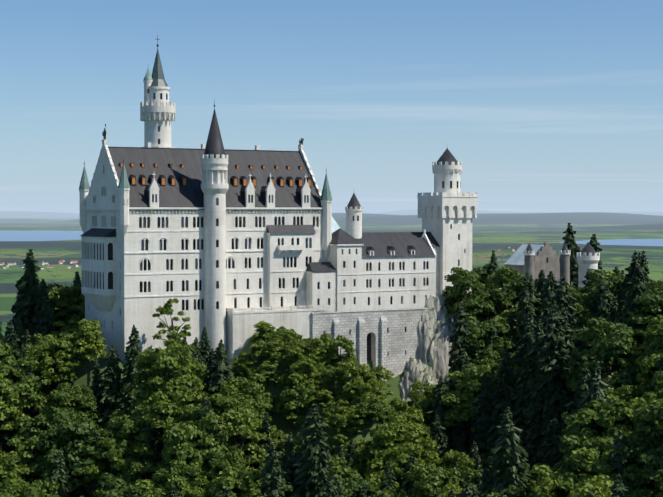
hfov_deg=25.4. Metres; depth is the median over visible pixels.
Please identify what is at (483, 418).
tree
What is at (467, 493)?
tree
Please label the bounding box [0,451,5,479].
tree
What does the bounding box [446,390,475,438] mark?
tree
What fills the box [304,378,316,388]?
bush
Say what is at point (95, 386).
tree
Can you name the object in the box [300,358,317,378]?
tree
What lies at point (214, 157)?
tower top
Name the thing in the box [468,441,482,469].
tree
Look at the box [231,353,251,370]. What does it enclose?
bush
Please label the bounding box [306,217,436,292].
kemenate roofs
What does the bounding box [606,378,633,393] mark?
tree
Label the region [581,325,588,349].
tree
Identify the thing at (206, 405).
tree
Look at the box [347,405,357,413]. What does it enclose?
bush
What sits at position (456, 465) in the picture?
tree
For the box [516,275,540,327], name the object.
tree
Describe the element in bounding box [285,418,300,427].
bush
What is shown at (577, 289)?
tree
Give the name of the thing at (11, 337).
tree
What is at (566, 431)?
tree
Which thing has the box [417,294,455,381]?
rock outcrop
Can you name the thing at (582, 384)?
tree
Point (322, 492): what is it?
tree
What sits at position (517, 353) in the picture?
tree
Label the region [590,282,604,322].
tree
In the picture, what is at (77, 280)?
tree
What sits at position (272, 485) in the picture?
tree
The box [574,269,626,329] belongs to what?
tree
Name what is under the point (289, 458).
tree
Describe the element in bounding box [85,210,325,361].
palas walls
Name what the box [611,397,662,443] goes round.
tree
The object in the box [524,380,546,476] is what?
tree
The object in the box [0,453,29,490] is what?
tree
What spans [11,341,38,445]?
tree
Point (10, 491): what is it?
tree
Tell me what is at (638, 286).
tree
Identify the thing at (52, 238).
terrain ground
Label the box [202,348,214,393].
tree
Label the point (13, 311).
tree
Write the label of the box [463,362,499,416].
tree
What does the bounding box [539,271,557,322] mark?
tree
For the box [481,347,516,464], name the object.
tree
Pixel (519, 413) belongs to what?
tree
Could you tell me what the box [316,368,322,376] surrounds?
bush
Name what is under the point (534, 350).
tree
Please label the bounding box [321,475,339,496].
tree
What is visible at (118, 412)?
tree
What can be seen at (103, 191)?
palas gables
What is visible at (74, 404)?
tree
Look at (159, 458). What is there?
tree
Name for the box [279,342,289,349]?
bush
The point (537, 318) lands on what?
tree
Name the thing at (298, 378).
bush
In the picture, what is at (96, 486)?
tree
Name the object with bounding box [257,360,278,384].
bush
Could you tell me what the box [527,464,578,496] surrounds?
tree
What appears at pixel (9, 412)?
tree
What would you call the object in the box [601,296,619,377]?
tree
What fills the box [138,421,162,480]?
tree
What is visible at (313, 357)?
bush
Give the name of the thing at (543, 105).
sky
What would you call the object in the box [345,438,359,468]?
tree
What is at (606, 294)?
tree
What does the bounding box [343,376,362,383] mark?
bush
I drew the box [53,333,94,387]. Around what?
tree
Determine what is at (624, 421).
tree
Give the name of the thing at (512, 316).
tree
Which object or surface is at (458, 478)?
tree
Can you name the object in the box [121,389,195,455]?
tree
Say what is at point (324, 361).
bush
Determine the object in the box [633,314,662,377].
tree
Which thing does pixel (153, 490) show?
tree
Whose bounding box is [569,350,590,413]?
tree
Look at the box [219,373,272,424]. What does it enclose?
tree
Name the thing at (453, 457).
tree
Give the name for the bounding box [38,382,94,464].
tree
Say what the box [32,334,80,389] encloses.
tree
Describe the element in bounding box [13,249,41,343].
tree
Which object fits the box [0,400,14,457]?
tree
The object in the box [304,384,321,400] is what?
tree
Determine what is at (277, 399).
bush
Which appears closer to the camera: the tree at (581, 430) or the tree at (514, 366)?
the tree at (581, 430)
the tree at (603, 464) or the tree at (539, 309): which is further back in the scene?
the tree at (539, 309)
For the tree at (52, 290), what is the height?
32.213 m
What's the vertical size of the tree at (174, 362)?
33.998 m
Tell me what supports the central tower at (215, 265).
on the terrain ground
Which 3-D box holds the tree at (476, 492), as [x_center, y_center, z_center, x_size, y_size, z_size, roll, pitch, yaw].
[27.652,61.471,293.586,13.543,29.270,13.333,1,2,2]
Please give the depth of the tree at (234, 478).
316.29 m
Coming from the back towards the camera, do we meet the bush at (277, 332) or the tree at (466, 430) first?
the bush at (277, 332)
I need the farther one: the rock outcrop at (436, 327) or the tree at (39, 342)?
the rock outcrop at (436, 327)
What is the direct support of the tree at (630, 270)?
on the terrain ground
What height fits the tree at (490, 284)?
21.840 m
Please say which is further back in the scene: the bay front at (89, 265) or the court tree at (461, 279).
the court tree at (461, 279)
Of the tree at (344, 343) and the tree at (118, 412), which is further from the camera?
the tree at (344, 343)
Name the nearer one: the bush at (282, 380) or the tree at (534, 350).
the tree at (534, 350)
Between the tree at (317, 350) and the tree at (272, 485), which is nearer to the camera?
the tree at (272, 485)
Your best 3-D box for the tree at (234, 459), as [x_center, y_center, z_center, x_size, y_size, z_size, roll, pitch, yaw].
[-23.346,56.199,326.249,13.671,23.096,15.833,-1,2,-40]
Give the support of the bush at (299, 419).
on the terrain ground
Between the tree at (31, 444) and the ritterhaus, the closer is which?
the tree at (31, 444)
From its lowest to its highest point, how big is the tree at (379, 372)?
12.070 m
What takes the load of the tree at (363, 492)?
on the terrain ground
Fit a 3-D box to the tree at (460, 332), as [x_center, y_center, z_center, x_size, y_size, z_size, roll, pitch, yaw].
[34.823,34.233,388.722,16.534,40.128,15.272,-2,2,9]
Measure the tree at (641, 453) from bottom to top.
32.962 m
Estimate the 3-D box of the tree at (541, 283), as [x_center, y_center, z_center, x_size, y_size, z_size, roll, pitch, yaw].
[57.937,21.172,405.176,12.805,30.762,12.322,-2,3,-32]
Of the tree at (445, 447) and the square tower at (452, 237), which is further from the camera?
the square tower at (452, 237)
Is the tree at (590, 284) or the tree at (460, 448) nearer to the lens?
the tree at (460, 448)
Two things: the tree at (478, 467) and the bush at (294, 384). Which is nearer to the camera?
the tree at (478, 467)
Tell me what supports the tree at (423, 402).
on the terrain ground
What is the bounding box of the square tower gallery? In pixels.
[418,197,476,217]
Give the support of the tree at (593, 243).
on the terrain ground
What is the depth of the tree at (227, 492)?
307.56 m
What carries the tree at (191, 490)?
on the terrain ground
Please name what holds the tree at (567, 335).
on the terrain ground
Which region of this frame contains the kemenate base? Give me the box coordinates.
[311,308,424,377]
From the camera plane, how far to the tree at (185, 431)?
330.37 m
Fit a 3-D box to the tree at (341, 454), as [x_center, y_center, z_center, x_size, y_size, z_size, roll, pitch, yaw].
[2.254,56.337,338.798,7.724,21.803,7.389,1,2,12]
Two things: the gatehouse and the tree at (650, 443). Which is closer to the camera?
the tree at (650, 443)
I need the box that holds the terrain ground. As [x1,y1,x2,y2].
[0,209,662,495]
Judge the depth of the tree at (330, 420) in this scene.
356.80 m
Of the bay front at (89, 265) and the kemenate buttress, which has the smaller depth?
the bay front at (89, 265)
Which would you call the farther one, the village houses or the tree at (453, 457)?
the village houses
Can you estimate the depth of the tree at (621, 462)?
278.92 m
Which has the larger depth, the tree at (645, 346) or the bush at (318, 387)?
the bush at (318, 387)
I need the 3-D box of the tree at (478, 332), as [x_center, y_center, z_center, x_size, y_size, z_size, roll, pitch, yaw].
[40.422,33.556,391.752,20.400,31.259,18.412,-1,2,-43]
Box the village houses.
[0,246,518,268]
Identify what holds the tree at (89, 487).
on the terrain ground
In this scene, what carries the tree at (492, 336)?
on the terrain ground
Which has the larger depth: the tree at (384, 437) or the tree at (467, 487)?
the tree at (384, 437)
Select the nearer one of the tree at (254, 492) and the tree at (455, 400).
the tree at (254, 492)
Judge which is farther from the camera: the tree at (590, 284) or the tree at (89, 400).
the tree at (590, 284)
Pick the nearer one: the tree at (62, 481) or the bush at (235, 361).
the tree at (62, 481)
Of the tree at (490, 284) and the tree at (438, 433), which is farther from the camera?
the tree at (490, 284)
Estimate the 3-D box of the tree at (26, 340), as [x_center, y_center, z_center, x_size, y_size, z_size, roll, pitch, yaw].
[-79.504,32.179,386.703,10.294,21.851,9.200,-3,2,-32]
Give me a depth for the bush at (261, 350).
384.55 m
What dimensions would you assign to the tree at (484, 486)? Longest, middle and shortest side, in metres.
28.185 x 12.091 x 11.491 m
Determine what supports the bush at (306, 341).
on the terrain ground
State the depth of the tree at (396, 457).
335.32 m
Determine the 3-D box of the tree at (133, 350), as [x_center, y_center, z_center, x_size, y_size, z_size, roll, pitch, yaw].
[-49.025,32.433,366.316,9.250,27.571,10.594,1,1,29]
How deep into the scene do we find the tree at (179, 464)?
326.90 m
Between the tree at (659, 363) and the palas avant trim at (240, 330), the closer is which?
the tree at (659, 363)
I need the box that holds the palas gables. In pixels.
[86,144,320,206]
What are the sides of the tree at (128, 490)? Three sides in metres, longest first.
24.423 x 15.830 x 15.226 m
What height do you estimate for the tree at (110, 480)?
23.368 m
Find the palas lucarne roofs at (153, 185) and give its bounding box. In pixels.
[144,173,310,202]
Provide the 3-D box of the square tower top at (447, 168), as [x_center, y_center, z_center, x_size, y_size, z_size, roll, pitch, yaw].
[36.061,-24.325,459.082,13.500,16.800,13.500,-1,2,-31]
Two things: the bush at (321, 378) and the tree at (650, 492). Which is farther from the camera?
the bush at (321, 378)
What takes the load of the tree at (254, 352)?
on the terrain ground
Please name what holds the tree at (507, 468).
on the terrain ground
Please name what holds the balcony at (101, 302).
attached to the palas walls at (121, 318)
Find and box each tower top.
[140,35,175,147]
[201,98,228,193]
[417,148,477,196]
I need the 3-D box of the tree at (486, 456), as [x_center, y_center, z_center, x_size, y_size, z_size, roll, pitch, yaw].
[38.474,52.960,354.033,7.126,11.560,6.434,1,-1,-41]
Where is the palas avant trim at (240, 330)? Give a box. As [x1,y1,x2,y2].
[226,225,325,363]
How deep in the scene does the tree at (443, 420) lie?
371.82 m
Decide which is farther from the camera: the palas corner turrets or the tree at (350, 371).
the palas corner turrets
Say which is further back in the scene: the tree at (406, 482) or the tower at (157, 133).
the tower at (157, 133)
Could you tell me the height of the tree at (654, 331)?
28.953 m
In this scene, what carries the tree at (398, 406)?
on the terrain ground
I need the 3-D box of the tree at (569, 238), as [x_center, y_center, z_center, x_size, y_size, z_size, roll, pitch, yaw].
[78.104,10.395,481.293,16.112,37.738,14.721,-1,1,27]
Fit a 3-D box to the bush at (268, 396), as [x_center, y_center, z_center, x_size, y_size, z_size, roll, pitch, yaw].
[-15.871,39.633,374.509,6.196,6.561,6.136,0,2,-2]
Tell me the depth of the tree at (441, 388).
376.79 m
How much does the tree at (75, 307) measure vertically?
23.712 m
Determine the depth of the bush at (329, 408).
362.56 m
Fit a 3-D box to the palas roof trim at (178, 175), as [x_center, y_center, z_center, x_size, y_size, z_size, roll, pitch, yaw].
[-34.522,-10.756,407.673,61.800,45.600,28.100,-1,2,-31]
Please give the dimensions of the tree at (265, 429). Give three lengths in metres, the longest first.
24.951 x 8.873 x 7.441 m
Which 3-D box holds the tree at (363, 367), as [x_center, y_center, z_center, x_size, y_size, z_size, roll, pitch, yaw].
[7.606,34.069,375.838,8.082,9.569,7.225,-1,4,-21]
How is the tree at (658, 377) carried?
on the terrain ground
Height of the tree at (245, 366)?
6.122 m
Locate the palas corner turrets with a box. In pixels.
[79,160,331,260]
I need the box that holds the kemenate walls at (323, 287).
[306,245,435,311]
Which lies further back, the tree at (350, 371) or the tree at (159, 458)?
the tree at (350, 371)
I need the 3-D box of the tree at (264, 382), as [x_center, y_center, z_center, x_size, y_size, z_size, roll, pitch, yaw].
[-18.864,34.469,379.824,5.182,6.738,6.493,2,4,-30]
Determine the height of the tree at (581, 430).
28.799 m
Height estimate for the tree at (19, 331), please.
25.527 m
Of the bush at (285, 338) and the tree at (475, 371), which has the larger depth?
the bush at (285, 338)
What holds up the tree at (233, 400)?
on the terrain ground
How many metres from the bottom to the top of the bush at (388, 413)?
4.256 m
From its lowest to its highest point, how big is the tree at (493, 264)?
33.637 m
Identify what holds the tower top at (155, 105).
on the tower at (157, 133)
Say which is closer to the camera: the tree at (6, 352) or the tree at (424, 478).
the tree at (424, 478)
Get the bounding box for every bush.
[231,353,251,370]
[231,366,241,375]
[251,337,263,342]
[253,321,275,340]
[254,341,268,360]
[257,326,274,341]
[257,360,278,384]
[262,392,276,413]
[264,338,284,354]
[265,369,282,386]
[269,351,284,363]
[270,334,283,341]
[270,397,281,405]
[275,328,282,337]
[276,326,293,335]
[277,374,291,389]
[278,336,292,345]
[279,329,298,346]
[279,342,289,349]
[282,361,293,374]
[283,345,303,361]
[285,373,306,391]
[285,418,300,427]
[288,375,304,387]
[290,414,302,424]
[292,332,302,341]
[292,342,309,354]
[294,395,317,419]
[294,438,304,453]
[300,338,313,351]
[304,353,325,369]
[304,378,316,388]
[314,379,328,390]
[315,370,335,381]
[315,389,337,407]
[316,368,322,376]
[318,351,335,368]
[320,401,339,413]
[332,434,348,450]
[335,389,350,400]
[337,399,349,412]
[340,381,360,399]
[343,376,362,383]
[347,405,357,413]
[347,409,368,425]
[348,393,363,407]
[350,425,361,434]
[364,402,382,421]
[377,407,391,423]
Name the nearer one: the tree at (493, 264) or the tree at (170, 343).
the tree at (170, 343)
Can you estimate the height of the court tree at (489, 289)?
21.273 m
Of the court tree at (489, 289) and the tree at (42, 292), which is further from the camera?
the court tree at (489, 289)
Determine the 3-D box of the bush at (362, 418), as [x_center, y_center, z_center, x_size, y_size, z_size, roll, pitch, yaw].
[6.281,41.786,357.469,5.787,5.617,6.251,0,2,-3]
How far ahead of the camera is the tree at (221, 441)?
333.97 m
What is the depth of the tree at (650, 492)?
274.90 m
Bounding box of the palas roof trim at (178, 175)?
[85,124,322,297]
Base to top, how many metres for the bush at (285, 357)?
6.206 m
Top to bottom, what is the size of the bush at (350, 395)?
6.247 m
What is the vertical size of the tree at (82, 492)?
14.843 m
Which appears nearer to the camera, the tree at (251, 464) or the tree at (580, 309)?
the tree at (251, 464)
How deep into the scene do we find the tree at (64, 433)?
344.29 m
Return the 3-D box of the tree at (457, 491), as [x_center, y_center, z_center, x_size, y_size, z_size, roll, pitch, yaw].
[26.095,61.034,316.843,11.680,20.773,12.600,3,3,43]
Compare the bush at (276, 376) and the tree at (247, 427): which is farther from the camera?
the bush at (276, 376)
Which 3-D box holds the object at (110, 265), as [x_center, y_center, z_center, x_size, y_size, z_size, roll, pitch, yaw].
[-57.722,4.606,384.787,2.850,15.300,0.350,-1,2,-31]
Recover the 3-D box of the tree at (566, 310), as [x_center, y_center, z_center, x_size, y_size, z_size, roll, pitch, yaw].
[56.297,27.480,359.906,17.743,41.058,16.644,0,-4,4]
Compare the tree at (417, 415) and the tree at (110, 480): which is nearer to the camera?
the tree at (110, 480)
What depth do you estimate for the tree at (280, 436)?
352.06 m
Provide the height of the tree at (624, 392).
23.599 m
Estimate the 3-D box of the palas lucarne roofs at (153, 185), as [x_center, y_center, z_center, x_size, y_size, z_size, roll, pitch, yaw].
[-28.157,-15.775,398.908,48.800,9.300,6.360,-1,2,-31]
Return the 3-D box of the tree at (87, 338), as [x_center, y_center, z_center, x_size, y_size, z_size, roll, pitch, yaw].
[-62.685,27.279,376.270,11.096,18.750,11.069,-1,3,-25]
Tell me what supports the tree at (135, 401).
on the terrain ground
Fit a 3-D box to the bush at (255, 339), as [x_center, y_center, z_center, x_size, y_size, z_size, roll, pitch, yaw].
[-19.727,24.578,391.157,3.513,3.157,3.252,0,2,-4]
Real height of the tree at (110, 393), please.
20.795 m
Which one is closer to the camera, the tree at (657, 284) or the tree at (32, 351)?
the tree at (657, 284)
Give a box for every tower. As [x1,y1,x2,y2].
[144,121,170,146]
[204,170,225,352]
[422,218,471,292]
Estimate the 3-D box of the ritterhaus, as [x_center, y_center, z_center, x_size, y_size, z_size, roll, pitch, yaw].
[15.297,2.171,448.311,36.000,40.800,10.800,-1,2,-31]
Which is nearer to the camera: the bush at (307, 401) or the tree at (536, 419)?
the tree at (536, 419)
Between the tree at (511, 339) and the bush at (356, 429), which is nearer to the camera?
the bush at (356, 429)
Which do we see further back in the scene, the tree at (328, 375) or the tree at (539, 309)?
the tree at (539, 309)
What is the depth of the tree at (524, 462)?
301.50 m
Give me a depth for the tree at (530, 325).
357.52 m
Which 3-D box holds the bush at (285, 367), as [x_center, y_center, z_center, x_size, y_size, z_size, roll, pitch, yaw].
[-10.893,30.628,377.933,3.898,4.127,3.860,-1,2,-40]
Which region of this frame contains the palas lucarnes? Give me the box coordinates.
[149,190,309,206]
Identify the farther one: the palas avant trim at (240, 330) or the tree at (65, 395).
the palas avant trim at (240, 330)
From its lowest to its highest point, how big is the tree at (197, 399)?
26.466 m
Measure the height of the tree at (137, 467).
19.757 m
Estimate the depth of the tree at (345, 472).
326.40 m
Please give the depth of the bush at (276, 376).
376.70 m
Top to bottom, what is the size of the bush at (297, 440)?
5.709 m
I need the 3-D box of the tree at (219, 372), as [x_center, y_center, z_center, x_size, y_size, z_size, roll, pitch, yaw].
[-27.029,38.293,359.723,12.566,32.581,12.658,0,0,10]
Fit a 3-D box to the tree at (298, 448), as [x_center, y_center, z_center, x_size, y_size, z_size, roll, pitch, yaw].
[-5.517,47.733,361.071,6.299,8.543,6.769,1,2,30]
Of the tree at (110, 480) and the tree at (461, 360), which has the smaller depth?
the tree at (110, 480)
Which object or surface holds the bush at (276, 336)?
on the terrain ground
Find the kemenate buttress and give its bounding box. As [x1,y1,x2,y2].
[311,308,427,380]
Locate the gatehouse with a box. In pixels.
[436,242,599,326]
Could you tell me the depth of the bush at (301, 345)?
380.77 m
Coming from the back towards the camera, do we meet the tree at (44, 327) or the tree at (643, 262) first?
the tree at (44, 327)
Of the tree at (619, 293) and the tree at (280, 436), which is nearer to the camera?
the tree at (280, 436)
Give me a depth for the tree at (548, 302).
368.47 m
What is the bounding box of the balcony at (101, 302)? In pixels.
[80,228,115,311]
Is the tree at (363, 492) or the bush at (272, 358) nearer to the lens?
the tree at (363, 492)
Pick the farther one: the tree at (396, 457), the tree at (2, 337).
the tree at (2, 337)
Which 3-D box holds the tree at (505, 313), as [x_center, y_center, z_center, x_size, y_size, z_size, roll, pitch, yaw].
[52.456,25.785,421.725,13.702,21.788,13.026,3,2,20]
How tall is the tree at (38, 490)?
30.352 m
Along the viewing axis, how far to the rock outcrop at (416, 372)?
417.70 m
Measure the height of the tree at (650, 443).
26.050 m
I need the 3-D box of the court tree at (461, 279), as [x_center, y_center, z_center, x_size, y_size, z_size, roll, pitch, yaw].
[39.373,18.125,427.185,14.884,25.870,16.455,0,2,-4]
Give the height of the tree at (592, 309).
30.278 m
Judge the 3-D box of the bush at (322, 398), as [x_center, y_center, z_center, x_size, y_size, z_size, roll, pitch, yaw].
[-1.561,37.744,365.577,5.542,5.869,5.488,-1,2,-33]
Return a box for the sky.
[0,0,662,213]
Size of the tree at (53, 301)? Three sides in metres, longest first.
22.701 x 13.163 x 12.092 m
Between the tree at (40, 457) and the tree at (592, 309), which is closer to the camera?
the tree at (40, 457)
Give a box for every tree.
[0,322,5,363]
[0,342,14,379]
[0,356,50,433]
[0,373,32,451]
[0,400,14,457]
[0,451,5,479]
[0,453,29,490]
[0,478,23,496]
[1,321,19,421]
[6,435,45,483]
[11,289,23,324]
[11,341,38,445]
[12,412,53,452]
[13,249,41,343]
[15,319,24,349]
[16,344,54,391]
[16,479,59,496]
[20,330,32,350]
[24,485,59,496]
[27,447,67,492]
[30,279,58,344]
[31,410,109,496]
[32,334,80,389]
[33,298,54,381]
[33,333,58,361]
[37,351,52,412]
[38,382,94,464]
[39,281,73,329]
[40,373,56,396]
[46,447,71,496]
[49,298,72,337]
[50,319,77,374]
[52,388,85,411]
[53,284,84,329]
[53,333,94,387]
[67,318,107,386]
[67,385,100,419]
[67,475,88,496]
[73,271,80,296]
[81,426,142,495]
[86,426,105,496]
[89,357,102,412]
[89,479,101,496]
[91,345,123,422]
[95,484,143,496]
[97,472,141,496]
[99,409,109,438]
[101,414,159,474]
[109,409,162,440]
[115,325,143,416]
[120,343,214,418]
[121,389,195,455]
[127,460,159,492]
[130,396,148,404]
[134,479,184,496]
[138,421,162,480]
[148,369,202,428]
[152,298,191,340]
[152,338,192,364]
[153,464,209,496]
[156,441,163,463]
[158,419,209,469]
[158,448,206,484]
[165,475,209,496]
[165,486,180,496]
[176,404,232,466]
[181,336,188,359]
[189,337,204,377]
[193,399,220,469]
[197,448,255,496]
[199,327,210,365]
[199,366,206,392]
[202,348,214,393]
[203,466,260,496]
[207,339,232,395]
[208,384,258,449]
[213,421,232,458]
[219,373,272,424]
[220,404,277,465]
[222,486,231,496]
[238,357,257,373]
[238,486,283,496]
[245,440,254,466]
[249,370,267,386]
[250,339,268,363]
[251,411,274,480]
[254,425,287,458]
[254,463,268,484]
[255,478,304,496]
[258,443,289,496]
[273,383,312,430]
[279,430,299,496]
[286,360,309,378]
[287,346,306,369]
[289,404,331,495]
[294,412,339,496]
[296,427,305,451]
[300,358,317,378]
[304,333,338,361]
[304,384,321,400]
[317,488,325,496]
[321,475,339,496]
[322,367,343,395]
[323,406,351,437]
[324,335,359,367]
[328,455,360,496]
[328,474,378,496]
[333,361,363,400]
[336,447,345,465]
[337,482,345,496]
[344,438,371,478]
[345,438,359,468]
[352,378,386,401]
[355,480,382,496]
[357,395,386,428]
[358,363,371,382]
[359,485,366,496]
[360,414,431,486]
[364,365,393,397]
[364,443,421,490]
[371,488,410,496]
[378,465,406,496]
[379,461,396,496]
[388,397,412,420]
[388,421,442,471]
[399,454,416,496]
[404,463,457,496]
[405,406,424,423]
[406,381,447,424]
[423,460,440,467]
[424,376,453,446]
[430,415,448,456]
[432,483,461,496]
[433,449,481,479]
[436,467,481,488]
[439,408,452,449]
[440,435,453,463]
[441,371,493,453]
[442,267,490,316]
[444,302,477,438]
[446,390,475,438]
[446,487,455,496]
[450,352,475,447]
[451,316,516,372]
[453,461,461,487]
[454,441,463,462]
[455,477,473,496]
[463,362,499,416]
[464,491,472,496]
[466,372,493,469]
[468,285,506,323]
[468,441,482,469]
[470,452,482,484]
[470,485,479,496]
[472,264,498,286]
[476,468,493,496]
[478,357,502,364]
[480,446,498,467]
[481,315,522,349]
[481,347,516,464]
[482,266,524,317]
[482,325,501,364]
[482,407,533,496]
[484,250,498,287]
[484,292,500,321]
[485,454,492,481]
[486,283,501,288]
[486,486,525,496]
[490,362,520,399]
[496,300,518,320]
[503,311,522,346]
[504,331,516,352]
[511,308,535,426]
[511,341,537,462]
[511,347,522,413]
[513,277,523,312]
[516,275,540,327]
[517,273,528,330]
[517,287,536,347]
[519,459,528,475]
[520,319,546,441]
[524,305,574,462]
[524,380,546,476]
[525,463,535,486]
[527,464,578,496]
[534,270,547,313]
[534,314,539,324]
[535,304,545,316]
[537,415,566,472]
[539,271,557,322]
[541,291,555,333]
[544,302,564,334]
[546,277,584,365]
[548,434,603,496]
[559,223,580,288]
[559,447,633,491]
[560,363,591,436]
[560,397,635,463]
[560,422,573,453]
[561,317,641,391]
[561,320,577,399]
[561,383,616,419]
[561,412,576,436]
[567,285,583,315]
[567,473,614,496]
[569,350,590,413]
[570,292,587,316]
[570,303,588,328]
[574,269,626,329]
[578,361,610,436]
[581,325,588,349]
[582,269,591,293]
[583,269,600,313]
[586,280,599,315]
[589,234,602,268]
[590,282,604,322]
[594,284,613,368]
[601,271,617,294]
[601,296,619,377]
[603,384,640,407]
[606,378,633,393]
[606,429,637,489]
[608,417,658,464]
[609,474,628,496]
[610,280,662,343]
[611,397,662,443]
[613,266,619,274]
[613,270,624,299]
[616,250,645,315]
[617,266,653,344]
[617,403,662,491]
[622,464,662,496]
[631,353,662,396]
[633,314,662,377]
[635,325,662,373]
[635,422,662,489]
[639,251,653,284]
[642,382,662,400]
[645,371,662,400]
[646,280,662,316]
[651,352,662,389]
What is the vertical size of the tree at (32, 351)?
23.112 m
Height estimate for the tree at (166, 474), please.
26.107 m
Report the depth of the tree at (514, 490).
290.62 m
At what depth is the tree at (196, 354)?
378.43 m
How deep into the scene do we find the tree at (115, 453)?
340.03 m
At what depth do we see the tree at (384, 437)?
342.77 m
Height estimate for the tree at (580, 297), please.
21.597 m
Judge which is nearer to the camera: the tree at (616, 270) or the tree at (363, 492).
the tree at (363, 492)
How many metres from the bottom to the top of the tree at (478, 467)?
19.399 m
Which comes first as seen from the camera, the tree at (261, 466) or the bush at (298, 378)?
the tree at (261, 466)
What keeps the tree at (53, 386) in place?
on the terrain ground
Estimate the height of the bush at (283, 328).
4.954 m
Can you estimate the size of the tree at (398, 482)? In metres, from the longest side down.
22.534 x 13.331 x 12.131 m
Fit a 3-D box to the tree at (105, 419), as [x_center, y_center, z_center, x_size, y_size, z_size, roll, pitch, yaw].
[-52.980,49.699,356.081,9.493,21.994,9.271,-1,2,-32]
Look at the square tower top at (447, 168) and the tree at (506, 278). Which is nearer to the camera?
the tree at (506, 278)
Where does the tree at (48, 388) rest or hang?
on the terrain ground
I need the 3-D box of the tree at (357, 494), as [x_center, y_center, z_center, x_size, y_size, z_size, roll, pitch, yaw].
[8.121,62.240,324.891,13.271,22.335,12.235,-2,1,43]
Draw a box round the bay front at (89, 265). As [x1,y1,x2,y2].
[81,236,105,295]
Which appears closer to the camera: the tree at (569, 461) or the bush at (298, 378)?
the tree at (569, 461)
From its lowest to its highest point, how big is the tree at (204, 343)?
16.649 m
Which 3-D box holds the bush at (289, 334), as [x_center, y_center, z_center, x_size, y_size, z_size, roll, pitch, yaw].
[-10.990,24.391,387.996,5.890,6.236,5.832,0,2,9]
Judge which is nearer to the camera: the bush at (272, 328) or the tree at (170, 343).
the tree at (170, 343)
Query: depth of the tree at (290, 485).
316.88 m
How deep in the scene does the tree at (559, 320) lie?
357.19 m
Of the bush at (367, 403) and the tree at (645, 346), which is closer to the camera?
the tree at (645, 346)
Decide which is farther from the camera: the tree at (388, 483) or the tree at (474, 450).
the tree at (474, 450)
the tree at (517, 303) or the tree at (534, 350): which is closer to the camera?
the tree at (534, 350)
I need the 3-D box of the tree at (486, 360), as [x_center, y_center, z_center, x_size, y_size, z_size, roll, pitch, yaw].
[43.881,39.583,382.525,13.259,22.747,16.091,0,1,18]
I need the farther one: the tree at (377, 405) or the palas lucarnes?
the palas lucarnes
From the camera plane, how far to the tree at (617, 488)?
256.71 m
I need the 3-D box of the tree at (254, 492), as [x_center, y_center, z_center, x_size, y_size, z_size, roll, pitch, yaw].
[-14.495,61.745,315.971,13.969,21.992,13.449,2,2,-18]
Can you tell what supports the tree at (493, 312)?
on the terrain ground
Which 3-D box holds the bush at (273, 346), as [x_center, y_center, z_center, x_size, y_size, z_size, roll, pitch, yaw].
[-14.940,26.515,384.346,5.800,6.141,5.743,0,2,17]
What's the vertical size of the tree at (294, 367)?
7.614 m
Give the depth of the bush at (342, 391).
365.27 m
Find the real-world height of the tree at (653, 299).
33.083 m
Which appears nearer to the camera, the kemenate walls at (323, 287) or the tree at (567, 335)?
the tree at (567, 335)
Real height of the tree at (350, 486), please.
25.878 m
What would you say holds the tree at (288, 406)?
on the terrain ground
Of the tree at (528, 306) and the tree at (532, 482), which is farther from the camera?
the tree at (528, 306)
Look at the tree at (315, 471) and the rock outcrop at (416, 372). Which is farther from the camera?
the rock outcrop at (416, 372)
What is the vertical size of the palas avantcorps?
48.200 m
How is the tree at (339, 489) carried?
on the terrain ground
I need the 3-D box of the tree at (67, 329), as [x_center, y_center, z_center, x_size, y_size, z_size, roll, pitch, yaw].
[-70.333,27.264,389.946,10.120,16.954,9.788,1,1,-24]
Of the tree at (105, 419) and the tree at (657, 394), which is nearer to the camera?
the tree at (657, 394)
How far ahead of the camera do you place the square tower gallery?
454.70 m
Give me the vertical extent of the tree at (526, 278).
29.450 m
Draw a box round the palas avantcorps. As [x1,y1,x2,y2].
[267,234,313,309]
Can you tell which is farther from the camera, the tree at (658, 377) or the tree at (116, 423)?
the tree at (116, 423)
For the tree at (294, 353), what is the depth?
375.93 m
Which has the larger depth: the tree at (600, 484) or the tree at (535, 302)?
the tree at (535, 302)
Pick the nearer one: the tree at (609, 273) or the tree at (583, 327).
the tree at (583, 327)
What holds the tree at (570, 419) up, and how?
on the terrain ground
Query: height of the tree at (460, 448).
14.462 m
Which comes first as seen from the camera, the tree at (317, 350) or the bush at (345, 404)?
the bush at (345, 404)
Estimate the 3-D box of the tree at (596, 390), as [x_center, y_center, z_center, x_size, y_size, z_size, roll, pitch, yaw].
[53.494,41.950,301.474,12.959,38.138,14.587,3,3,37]
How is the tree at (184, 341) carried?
on the terrain ground
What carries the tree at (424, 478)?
on the terrain ground
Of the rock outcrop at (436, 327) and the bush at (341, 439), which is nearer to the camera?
the bush at (341, 439)
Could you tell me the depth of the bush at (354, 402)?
362.44 m
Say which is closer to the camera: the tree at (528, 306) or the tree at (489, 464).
the tree at (489, 464)
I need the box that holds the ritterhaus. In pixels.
[345,193,439,292]
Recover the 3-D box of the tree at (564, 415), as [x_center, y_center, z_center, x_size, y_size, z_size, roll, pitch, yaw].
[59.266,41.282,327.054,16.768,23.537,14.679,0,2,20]
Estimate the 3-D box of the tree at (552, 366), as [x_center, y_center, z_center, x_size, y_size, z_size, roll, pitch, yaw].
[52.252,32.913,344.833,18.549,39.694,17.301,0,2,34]
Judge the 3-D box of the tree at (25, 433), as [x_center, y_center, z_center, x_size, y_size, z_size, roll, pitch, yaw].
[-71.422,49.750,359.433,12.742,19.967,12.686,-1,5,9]
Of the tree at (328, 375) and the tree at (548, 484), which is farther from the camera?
the tree at (328, 375)
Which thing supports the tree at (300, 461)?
on the terrain ground
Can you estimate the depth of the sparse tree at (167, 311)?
377.70 m
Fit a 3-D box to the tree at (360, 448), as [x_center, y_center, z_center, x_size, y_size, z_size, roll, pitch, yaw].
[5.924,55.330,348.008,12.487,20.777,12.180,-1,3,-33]

